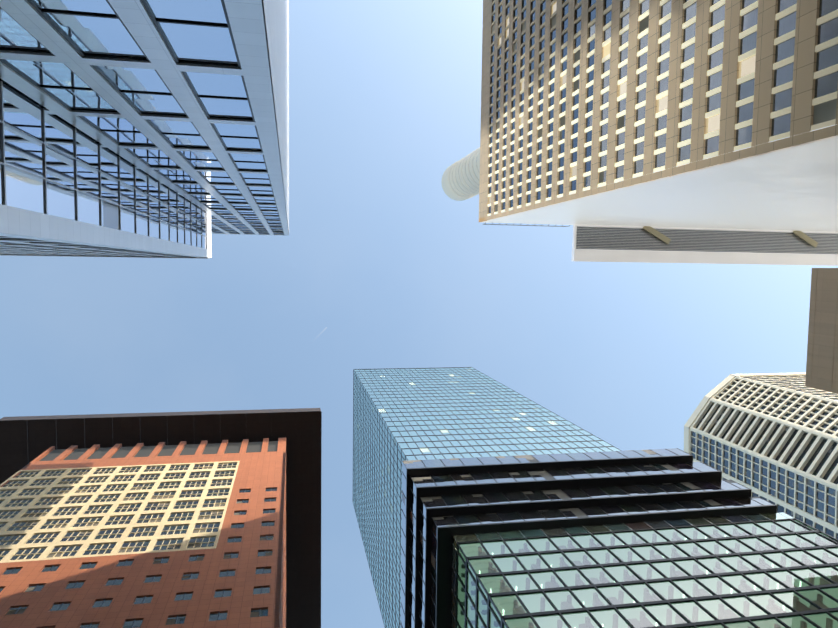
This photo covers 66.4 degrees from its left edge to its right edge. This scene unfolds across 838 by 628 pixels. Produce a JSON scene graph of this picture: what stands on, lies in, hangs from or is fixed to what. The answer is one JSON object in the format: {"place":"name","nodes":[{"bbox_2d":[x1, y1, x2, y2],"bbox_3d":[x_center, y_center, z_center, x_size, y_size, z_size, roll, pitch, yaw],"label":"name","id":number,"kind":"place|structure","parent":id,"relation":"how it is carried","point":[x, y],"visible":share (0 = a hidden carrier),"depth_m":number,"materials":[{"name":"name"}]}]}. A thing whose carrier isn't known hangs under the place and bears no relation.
{"place":"outdoors","nodes":[
{"label":"outdoors","id":0,"kind":"place"},
{"bbox_2d":[0,0,288,258],"bbox_3d":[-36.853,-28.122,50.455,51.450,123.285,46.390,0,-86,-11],"label":"skyscraper","id":1,"kind":"structure","parent":0,"point":[144,128],"depth_m":23.93,"materials":[{"name":"grey"}]},
{"bbox_2d":[0,0,837,627],"label":"sky","id":2,"kind":"structure","parent":0,"point":[376,267],"materials":[{"name":"blue"}]},
{"bbox_2d":[684,373,837,538],"bbox_3d":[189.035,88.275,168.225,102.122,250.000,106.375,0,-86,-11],"label":"skyscraper","id":3,"kind":"structure","parent":0,"point":[772,438],"depth_m":237.37,"materials":[{"name":"cream concrete"},{"name":"glass"}]},
{"label":"paving","id":4,"kind":"structure","parent":0,"visible":0},
{"bbox_2d":[0,408,321,627],"bbox_3d":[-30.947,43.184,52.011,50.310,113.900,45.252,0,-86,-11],"label":"skyscraper","id":5,"kind":"structure","parent":4,"relation":"on","point":[202,519],"depth_m":77.23,"materials":[{"name":"red brick"}]},
{"bbox_2d":[441,147,479,200],"bbox_3d":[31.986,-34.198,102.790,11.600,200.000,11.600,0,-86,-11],"label":"round tower","id":6,"kind":"structure","parent":4,"relation":"on","point":[460,180],"depth_m":182.34,"materials":[{"name":"white concrete"}]},
{"bbox_2d":[353,367,837,627],"bbox_3d":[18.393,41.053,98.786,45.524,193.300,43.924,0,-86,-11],"label":"skyscraper","id":7,"kind":"structure","parent":4,"relation":"on","point":[481,500],"depth_m":76.19,"materials":[{"name":"blue glass"}]},
{"bbox_2d":[479,0,837,265],"bbox_3d":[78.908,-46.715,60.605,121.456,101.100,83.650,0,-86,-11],"label":"skyscraper","id":8,"kind":"structure","parent":4,"relation":"on","point":[676,131],"depth_m":59.83,"materials":[{"name":"beige concrete"}]},
{"bbox_2d":[805,268,837,393],"bbox_3d":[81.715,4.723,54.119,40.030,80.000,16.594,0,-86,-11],"label":"building","id":9,"kind":"structure","parent":4,"relation":"on","point":[822,362],"depth_m":86.86,"materials":[{"name":"beige concrete"}]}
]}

